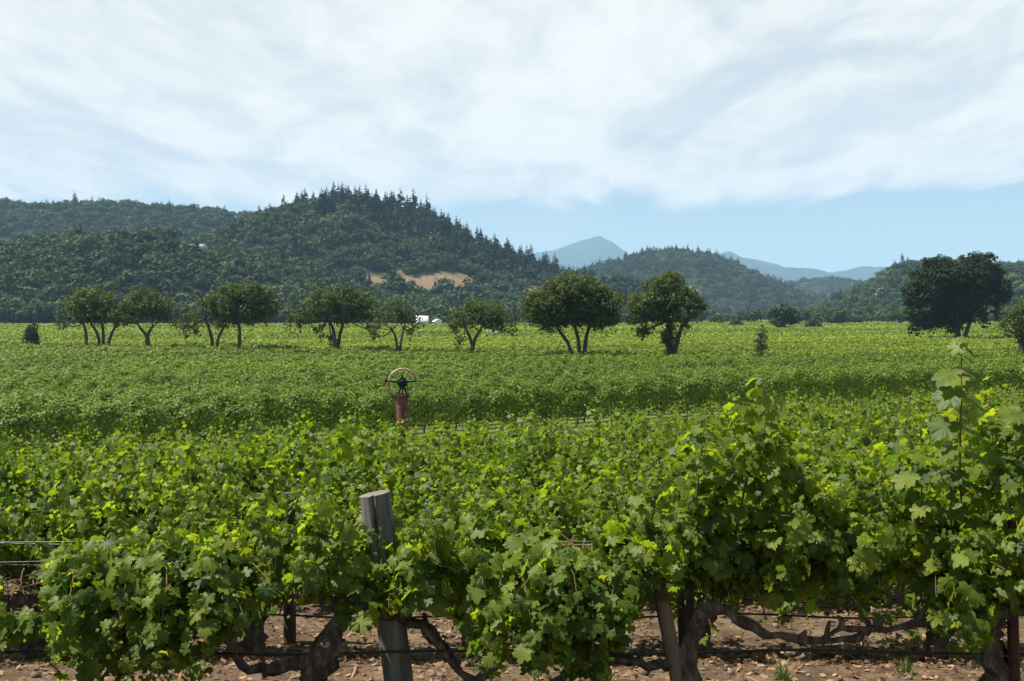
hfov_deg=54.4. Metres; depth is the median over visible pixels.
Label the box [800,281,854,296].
hill
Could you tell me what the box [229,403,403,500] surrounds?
grapevine
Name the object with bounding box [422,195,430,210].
conifer tree
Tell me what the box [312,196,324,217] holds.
conifer tree
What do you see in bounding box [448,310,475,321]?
broadleaf tree
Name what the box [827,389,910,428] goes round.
grapevine
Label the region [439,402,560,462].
grapevine
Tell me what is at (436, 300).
broadleaf tree
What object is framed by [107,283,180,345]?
oak tree
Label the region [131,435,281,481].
grapevine
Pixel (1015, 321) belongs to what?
oak tree
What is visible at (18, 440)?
grapevine
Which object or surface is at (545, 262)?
conifer tree
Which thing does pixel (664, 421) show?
grapevine
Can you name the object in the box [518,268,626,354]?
oak tree
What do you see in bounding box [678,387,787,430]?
grapevine
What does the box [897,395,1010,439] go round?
grapevine
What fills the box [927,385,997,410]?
grapevine
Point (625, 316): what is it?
broadleaf tree
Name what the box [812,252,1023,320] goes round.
hillside forest
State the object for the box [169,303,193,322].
broadleaf tree
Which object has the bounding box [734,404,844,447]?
grapevine
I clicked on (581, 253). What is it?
mountain
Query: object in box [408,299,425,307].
broadleaf tree
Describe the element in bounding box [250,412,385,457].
grapevine
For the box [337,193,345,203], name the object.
conifer tree
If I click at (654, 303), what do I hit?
oak tree
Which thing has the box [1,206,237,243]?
hill
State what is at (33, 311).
broadleaf tree
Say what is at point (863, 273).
mountain
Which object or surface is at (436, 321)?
farm shed
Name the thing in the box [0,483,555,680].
grapevine
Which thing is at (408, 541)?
trellis wire
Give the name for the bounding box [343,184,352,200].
conifer tree
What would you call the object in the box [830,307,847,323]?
broadleaf tree
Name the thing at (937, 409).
grapevine
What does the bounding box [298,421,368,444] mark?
grapevine
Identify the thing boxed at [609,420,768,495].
grapevine
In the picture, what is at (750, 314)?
broadleaf tree
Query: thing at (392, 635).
wooden post
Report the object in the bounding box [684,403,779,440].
grapevine
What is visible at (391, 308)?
broadleaf tree
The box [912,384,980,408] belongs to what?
grapevine
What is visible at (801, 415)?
grapevine
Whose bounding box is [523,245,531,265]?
conifer tree
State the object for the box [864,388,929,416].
grapevine
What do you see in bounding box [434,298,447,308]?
broadleaf tree
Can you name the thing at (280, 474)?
grapevine
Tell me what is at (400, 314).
oak tree
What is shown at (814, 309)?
broadleaf tree
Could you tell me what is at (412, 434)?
grapevine
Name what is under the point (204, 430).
grapevine
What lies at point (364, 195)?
conifer tree
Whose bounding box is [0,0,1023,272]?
sky
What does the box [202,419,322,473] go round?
grapevine
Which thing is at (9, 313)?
broadleaf tree
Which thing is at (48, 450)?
grapevine
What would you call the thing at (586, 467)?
grapevine
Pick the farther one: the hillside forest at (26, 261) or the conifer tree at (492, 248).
the conifer tree at (492, 248)
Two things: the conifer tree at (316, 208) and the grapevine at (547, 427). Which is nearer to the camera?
the grapevine at (547, 427)
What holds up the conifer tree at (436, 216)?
on the hill at (426, 279)
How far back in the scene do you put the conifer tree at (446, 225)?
848.33 m
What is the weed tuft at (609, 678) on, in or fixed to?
on the ground
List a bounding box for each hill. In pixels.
[0,246,401,323]
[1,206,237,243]
[231,214,726,322]
[595,256,800,314]
[761,268,1023,320]
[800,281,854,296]
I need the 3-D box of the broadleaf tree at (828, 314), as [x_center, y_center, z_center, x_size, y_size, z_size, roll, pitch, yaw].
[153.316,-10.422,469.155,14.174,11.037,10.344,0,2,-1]
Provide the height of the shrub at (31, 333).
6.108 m
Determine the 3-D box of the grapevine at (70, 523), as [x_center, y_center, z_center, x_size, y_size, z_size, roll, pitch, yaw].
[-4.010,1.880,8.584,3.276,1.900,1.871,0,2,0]
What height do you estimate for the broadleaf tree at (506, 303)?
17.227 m
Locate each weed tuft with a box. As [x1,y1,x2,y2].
[603,667,616,680]
[770,659,793,680]
[893,657,913,674]
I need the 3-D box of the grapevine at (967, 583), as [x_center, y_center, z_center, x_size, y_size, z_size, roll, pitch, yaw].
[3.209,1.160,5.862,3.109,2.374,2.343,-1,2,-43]
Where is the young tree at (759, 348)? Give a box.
[753,324,768,355]
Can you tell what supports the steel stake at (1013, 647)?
on the ground
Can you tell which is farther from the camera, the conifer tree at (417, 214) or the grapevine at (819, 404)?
the conifer tree at (417, 214)
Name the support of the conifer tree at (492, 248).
on the hill at (426, 279)
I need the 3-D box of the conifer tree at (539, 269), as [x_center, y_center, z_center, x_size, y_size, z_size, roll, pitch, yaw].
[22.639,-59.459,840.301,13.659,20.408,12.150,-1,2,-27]
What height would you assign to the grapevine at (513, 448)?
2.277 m
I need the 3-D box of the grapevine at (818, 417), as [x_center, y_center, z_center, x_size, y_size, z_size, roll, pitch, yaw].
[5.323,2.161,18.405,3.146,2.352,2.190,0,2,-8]
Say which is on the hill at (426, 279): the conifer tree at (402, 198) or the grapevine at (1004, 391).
the conifer tree at (402, 198)
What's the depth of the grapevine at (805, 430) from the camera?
13.30 m
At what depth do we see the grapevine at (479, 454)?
18.43 m
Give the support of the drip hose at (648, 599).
attached to the wooden stake at (33, 600)
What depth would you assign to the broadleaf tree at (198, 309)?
476.75 m
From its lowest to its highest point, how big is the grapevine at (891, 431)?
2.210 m
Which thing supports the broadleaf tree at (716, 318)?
on the ground
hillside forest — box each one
[0,191,269,245]
[0,224,461,323]
[191,190,687,321]
[578,245,833,312]
[784,276,861,297]
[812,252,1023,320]
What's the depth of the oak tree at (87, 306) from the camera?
158.65 m
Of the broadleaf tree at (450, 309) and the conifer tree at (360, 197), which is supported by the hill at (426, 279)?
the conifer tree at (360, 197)
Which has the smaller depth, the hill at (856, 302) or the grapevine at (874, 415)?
the grapevine at (874, 415)
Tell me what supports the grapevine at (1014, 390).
on the ground
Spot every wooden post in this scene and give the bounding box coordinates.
[283,492,295,644]
[359,490,412,680]
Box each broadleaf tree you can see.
[0,305,16,323]
[17,309,30,322]
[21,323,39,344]
[22,299,48,322]
[48,301,70,322]
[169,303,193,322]
[193,306,211,319]
[270,304,289,322]
[294,303,307,321]
[372,299,383,315]
[379,299,395,322]
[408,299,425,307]
[427,297,444,304]
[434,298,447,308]
[441,300,461,309]
[443,307,460,321]
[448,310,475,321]
[459,297,478,310]
[477,297,494,313]
[499,305,516,322]
[500,297,518,322]
[515,303,531,322]
[614,306,632,322]
[689,310,705,322]
[707,308,722,320]
[707,314,728,322]
[716,313,737,321]
[728,319,743,324]
[731,310,745,320]
[743,308,765,321]
[762,306,775,319]
[767,303,799,327]
[791,308,805,321]
[796,307,811,320]
[804,317,822,326]
[808,307,823,317]
[811,311,829,321]
[822,307,851,322]
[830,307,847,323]
[845,314,861,322]
[849,313,865,321]
[853,308,864,319]
[860,302,884,320]
[863,312,874,321]
[873,309,887,321]
[880,313,894,321]
[884,307,911,322]
[987,313,1000,320]
[992,309,1012,320]
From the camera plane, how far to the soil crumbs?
8.16 m
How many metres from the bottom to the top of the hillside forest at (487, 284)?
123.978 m
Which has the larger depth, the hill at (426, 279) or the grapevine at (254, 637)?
the hill at (426, 279)
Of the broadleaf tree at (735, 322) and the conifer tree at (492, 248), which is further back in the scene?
the conifer tree at (492, 248)
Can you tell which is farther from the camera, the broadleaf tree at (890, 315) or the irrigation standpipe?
the broadleaf tree at (890, 315)
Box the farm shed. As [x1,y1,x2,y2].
[432,319,442,323]
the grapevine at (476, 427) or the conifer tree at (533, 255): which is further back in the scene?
the conifer tree at (533, 255)
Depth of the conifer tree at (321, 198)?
838.45 m
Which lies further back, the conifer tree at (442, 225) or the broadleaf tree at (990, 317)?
the conifer tree at (442, 225)
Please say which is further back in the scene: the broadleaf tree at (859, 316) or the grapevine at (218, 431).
the broadleaf tree at (859, 316)
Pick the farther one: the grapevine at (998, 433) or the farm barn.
the farm barn
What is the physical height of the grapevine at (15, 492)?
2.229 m
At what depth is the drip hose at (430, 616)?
8.56 m
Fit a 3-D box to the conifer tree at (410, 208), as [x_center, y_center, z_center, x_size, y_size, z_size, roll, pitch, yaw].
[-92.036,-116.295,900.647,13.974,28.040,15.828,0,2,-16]
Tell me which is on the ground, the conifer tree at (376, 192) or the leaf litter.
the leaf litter
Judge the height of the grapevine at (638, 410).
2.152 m
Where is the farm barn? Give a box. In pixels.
[415,316,428,322]
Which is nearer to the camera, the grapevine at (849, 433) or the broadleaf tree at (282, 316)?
the grapevine at (849, 433)
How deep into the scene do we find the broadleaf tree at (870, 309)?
631.02 m
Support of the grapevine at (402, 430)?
on the ground
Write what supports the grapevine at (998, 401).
on the ground
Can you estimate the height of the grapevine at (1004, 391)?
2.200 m
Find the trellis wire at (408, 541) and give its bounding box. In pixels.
[47,541,934,541]
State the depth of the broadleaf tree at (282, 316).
483.57 m
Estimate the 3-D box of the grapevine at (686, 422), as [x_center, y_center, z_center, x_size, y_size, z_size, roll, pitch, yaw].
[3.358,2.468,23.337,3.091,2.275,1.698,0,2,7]
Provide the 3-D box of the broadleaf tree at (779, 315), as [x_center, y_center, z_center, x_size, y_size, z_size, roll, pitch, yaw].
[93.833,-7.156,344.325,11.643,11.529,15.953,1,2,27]
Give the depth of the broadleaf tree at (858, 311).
533.59 m
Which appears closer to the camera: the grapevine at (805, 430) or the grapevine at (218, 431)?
the grapevine at (805, 430)
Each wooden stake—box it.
[26,570,38,658]
[461,627,472,657]
[648,567,682,680]
[676,579,697,667]
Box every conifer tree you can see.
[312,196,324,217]
[316,190,328,215]
[322,190,336,212]
[323,187,330,202]
[330,182,337,201]
[336,182,344,200]
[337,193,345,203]
[340,184,346,202]
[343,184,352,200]
[347,192,360,211]
[349,191,360,205]
[358,192,363,204]
[361,184,370,201]
[364,188,370,203]
[366,194,387,222]
[373,189,383,204]
[381,195,392,216]
[386,193,397,210]
[396,187,406,207]
[398,202,411,226]
[407,198,413,217]
[409,188,418,209]
[412,209,420,226]
[417,207,425,225]
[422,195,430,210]
[427,206,433,221]
[430,210,437,224]
[431,216,435,229]
[433,209,438,222]
[433,214,446,236]
[441,214,451,236]
[445,215,452,232]
[456,220,468,248]
[470,237,482,254]
[474,227,479,241]
[474,229,484,249]
[486,239,500,262]
[489,235,505,259]
[496,241,504,262]
[502,238,517,258]
[514,251,525,270]
[515,246,526,269]
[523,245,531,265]
[527,245,537,263]
[536,259,542,274]
[540,251,547,269]
[544,251,550,266]
[549,254,560,273]
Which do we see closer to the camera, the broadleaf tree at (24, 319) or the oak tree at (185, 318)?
the oak tree at (185, 318)
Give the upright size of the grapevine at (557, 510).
1.938 m
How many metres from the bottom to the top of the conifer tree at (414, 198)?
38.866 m
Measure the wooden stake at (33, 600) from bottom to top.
0.995 m
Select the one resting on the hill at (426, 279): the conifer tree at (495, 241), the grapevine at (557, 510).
the conifer tree at (495, 241)
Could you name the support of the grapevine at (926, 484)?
on the ground
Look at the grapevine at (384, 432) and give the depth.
23.45 m
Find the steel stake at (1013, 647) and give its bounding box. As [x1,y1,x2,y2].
[1007,518,1020,680]
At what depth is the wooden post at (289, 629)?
9.02 m
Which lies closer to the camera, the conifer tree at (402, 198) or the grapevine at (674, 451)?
the grapevine at (674, 451)
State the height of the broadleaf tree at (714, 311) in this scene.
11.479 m
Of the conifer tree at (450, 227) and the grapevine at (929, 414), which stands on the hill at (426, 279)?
the conifer tree at (450, 227)
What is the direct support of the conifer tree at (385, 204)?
on the hill at (426, 279)
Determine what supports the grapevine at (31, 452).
on the ground
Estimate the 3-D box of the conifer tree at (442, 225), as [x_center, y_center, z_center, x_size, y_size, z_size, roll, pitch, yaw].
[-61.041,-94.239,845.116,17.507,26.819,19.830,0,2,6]
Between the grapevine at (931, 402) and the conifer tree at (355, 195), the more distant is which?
the conifer tree at (355, 195)
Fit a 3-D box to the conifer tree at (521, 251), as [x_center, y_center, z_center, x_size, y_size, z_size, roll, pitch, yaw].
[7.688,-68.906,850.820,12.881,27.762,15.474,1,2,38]
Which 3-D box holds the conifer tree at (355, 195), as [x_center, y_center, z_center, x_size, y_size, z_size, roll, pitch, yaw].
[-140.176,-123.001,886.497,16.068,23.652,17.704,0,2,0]
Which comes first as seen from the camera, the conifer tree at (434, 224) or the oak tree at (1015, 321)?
the oak tree at (1015, 321)
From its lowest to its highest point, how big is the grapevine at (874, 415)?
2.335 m
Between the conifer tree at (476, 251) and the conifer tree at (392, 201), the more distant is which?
the conifer tree at (392, 201)
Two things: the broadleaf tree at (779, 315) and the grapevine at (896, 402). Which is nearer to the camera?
the grapevine at (896, 402)
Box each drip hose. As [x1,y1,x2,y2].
[0,648,1023,655]
[3,595,924,600]
[15,613,1023,618]
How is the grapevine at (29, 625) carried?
on the ground
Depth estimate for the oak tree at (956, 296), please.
203.00 m
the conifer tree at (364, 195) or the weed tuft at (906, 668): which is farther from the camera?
the conifer tree at (364, 195)
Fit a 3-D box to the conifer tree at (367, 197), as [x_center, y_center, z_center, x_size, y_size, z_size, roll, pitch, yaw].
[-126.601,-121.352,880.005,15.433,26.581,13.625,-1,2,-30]
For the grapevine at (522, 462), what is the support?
on the ground
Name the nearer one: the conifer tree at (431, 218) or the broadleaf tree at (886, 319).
the broadleaf tree at (886, 319)
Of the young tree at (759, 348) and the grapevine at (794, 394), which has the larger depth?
the young tree at (759, 348)
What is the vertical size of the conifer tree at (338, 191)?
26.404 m
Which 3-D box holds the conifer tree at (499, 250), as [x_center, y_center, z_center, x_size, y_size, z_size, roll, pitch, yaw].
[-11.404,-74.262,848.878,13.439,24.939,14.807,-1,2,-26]
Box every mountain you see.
[533,236,629,270]
[712,252,885,283]
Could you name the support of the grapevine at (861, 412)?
on the ground
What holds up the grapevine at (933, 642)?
on the ground
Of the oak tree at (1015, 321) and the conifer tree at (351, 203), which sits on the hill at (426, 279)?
the conifer tree at (351, 203)
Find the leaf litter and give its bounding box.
[0,584,1023,680]
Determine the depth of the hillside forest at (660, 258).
1519.89 m
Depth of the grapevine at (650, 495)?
8.52 m
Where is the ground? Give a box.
[0,318,1023,680]
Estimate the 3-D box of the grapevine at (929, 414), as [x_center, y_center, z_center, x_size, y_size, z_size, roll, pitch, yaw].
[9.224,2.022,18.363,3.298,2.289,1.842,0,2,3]
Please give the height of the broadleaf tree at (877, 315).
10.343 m
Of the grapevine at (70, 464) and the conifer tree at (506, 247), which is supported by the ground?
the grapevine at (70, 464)
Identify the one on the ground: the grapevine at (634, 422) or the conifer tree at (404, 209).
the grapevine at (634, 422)
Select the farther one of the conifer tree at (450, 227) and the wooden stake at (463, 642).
the conifer tree at (450, 227)
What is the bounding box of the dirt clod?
[887,678,908,680]
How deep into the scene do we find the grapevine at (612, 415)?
28.10 m
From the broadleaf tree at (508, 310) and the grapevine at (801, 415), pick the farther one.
the broadleaf tree at (508, 310)
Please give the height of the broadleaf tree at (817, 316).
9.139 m
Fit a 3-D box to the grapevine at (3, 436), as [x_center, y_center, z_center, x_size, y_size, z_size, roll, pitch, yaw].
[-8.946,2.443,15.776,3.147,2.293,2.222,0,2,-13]
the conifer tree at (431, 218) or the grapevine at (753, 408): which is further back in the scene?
the conifer tree at (431, 218)
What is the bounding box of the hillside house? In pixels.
[189,244,207,249]
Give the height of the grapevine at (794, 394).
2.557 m
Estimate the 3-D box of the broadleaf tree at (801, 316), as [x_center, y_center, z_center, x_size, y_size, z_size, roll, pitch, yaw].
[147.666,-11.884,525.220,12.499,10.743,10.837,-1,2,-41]
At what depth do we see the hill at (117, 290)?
522.19 m
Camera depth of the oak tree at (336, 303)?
145.97 m
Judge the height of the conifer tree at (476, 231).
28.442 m
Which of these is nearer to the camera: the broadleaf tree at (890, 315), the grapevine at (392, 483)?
the grapevine at (392, 483)
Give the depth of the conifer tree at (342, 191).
919.73 m
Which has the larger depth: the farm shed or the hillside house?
the hillside house
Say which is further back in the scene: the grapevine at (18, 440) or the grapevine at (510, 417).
the grapevine at (510, 417)
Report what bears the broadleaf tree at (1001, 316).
on the ground
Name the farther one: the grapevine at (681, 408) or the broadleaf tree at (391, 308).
the broadleaf tree at (391, 308)
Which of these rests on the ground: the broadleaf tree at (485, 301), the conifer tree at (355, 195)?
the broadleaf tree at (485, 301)
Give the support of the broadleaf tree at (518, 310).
on the ground
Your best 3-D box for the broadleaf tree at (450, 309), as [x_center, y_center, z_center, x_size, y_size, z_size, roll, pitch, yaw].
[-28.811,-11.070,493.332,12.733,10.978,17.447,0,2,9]
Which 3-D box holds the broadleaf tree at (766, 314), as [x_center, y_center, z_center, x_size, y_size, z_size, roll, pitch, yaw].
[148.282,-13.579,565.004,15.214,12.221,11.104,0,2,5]
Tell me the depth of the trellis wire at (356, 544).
8.34 m
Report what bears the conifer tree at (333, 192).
on the hill at (426, 279)
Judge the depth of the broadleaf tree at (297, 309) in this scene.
469.09 m
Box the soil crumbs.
[0,588,1023,680]
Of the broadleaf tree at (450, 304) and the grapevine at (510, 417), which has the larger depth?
the broadleaf tree at (450, 304)
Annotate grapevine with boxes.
[0,413,209,586]
[0,424,182,509]
[0,433,62,472]
[0,454,220,658]
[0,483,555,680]
[0,535,122,680]
[2,425,173,491]
[6,422,116,479]
[13,431,88,458]
[26,444,405,660]
[82,421,188,469]
[90,430,230,479]
[93,406,365,547]
[101,419,330,513]
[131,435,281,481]
[169,420,277,458]
[187,412,298,457]
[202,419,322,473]
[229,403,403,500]
[240,396,462,526]
[249,439,504,587]
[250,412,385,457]
[294,447,611,660]
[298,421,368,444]
[307,421,459,471]
[362,414,479,465]
[363,412,484,455]
[364,429,513,494]
[385,433,570,510]
[405,404,552,483]
[406,434,682,550]
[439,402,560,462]
[453,412,549,454]
[458,378,947,680]
[460,403,559,447]
[496,410,650,495]
[507,392,668,477]
[517,409,739,549]
[525,411,616,453]
[533,406,619,441]
[545,412,676,484]
[550,431,871,661]
[590,402,674,430]
[594,396,711,443]
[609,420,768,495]
[615,401,705,436]
[616,415,841,600]
[629,406,744,475]
[636,407,742,457]
[655,395,732,428]
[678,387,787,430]
[680,410,857,507]
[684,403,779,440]
[706,386,895,472]
[711,396,856,463]
[720,395,810,419]
[726,387,816,415]
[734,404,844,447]
[744,382,847,426]
[755,336,1023,680]
[773,429,1022,659]
[776,390,873,440]
[795,395,857,418]
[808,386,868,413]
[808,406,999,593]
[826,395,940,444]
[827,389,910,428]
[831,399,947,453]
[839,426,974,490]
[850,387,947,440]
[860,404,999,458]
[864,383,928,414]
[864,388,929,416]
[864,390,938,421]
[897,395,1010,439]
[910,382,1018,412]
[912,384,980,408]
[914,396,994,429]
[918,390,1023,439]
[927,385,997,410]
[949,389,1002,419]
[961,407,1012,453]
[966,388,1022,405]
[984,394,1020,416]
[986,379,1019,400]
[986,385,1023,408]
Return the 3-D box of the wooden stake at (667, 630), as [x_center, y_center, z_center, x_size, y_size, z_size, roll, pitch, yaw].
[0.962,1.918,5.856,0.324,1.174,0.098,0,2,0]
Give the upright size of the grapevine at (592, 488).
2.048 m
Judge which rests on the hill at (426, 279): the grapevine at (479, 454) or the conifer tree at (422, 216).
the conifer tree at (422, 216)
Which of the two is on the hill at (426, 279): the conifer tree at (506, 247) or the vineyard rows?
the conifer tree at (506, 247)
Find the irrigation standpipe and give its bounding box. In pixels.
[385,368,416,438]
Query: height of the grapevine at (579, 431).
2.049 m
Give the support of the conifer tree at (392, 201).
on the hill at (426, 279)
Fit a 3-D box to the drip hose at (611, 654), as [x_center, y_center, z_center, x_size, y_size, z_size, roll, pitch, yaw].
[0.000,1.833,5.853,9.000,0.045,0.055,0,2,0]
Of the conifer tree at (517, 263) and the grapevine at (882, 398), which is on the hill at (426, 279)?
the conifer tree at (517, 263)
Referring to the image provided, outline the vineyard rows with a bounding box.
[0,320,1023,453]
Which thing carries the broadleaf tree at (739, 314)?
on the ground
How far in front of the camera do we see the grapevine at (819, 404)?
28.18 m
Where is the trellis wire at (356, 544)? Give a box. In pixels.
[20,542,737,544]
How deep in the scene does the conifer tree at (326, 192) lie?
846.77 m
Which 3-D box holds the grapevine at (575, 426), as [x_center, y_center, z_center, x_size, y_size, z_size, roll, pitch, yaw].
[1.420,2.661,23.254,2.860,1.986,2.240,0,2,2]
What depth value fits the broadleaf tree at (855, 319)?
508.79 m
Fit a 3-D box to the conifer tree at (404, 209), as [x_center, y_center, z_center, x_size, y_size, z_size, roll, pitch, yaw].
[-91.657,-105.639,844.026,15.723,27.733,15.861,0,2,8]
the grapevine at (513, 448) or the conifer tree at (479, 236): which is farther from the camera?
the conifer tree at (479, 236)
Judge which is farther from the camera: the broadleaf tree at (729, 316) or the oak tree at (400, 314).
the broadleaf tree at (729, 316)
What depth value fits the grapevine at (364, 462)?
13.43 m
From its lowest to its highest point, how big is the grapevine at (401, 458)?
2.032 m
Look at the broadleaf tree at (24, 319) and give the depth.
482.21 m
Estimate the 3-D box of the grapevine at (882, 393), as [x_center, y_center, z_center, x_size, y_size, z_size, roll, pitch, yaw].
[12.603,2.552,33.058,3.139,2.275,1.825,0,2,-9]
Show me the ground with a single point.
(650, 630)
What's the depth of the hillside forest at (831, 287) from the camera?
2296.14 m
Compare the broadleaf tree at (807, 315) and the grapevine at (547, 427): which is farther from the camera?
the broadleaf tree at (807, 315)
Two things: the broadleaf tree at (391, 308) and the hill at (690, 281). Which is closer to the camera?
the broadleaf tree at (391, 308)
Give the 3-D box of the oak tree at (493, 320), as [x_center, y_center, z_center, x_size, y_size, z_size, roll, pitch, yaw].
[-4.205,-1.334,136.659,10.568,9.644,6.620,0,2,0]
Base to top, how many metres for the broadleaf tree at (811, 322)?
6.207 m
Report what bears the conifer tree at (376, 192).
on the hill at (426, 279)
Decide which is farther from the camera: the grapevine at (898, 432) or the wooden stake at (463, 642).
the grapevine at (898, 432)
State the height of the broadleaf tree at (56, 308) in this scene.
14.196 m
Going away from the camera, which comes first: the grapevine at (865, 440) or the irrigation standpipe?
the grapevine at (865, 440)
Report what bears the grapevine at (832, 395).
on the ground
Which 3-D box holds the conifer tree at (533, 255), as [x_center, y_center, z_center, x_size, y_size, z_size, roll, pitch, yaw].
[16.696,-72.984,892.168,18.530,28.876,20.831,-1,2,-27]
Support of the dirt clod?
on the ground
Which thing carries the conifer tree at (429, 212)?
on the hill at (426, 279)
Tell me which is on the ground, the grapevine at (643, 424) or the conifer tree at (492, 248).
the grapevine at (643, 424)
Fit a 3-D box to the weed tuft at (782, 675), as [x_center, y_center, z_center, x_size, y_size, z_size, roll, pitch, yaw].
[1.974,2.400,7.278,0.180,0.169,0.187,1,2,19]
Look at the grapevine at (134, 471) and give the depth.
18.37 m
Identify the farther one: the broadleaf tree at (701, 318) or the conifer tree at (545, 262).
the conifer tree at (545, 262)
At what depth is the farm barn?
472.29 m
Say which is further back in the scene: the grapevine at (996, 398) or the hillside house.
the hillside house
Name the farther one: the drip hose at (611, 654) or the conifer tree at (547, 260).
the conifer tree at (547, 260)
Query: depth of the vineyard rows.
74.67 m
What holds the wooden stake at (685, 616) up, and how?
on the ground
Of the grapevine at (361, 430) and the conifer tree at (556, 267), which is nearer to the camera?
the grapevine at (361, 430)
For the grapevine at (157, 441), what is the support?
on the ground
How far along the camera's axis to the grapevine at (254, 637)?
8.46 m
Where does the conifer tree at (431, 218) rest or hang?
on the hill at (426, 279)
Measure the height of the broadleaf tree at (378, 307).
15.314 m
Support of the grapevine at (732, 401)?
on the ground
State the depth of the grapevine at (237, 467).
13.57 m
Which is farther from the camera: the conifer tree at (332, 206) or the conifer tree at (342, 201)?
the conifer tree at (342, 201)
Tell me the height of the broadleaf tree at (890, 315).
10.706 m
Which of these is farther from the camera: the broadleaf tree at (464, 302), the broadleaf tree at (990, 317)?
the broadleaf tree at (990, 317)
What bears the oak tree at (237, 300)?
on the ground
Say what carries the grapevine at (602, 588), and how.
on the ground
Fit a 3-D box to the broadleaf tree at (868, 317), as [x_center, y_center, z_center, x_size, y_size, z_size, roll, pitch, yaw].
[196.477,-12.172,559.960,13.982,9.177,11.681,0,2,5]
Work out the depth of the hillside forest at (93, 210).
1202.43 m
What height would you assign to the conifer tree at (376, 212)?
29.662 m
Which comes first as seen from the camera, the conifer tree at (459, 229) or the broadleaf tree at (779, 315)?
the broadleaf tree at (779, 315)
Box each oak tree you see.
[54,285,125,345]
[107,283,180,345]
[169,291,225,348]
[203,280,281,348]
[281,283,382,349]
[369,296,425,351]
[443,296,519,352]
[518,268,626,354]
[623,270,710,354]
[900,250,1014,336]
[994,298,1023,356]
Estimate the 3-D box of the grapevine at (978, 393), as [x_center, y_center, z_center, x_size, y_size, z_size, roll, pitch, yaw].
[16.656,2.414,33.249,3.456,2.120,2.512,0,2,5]

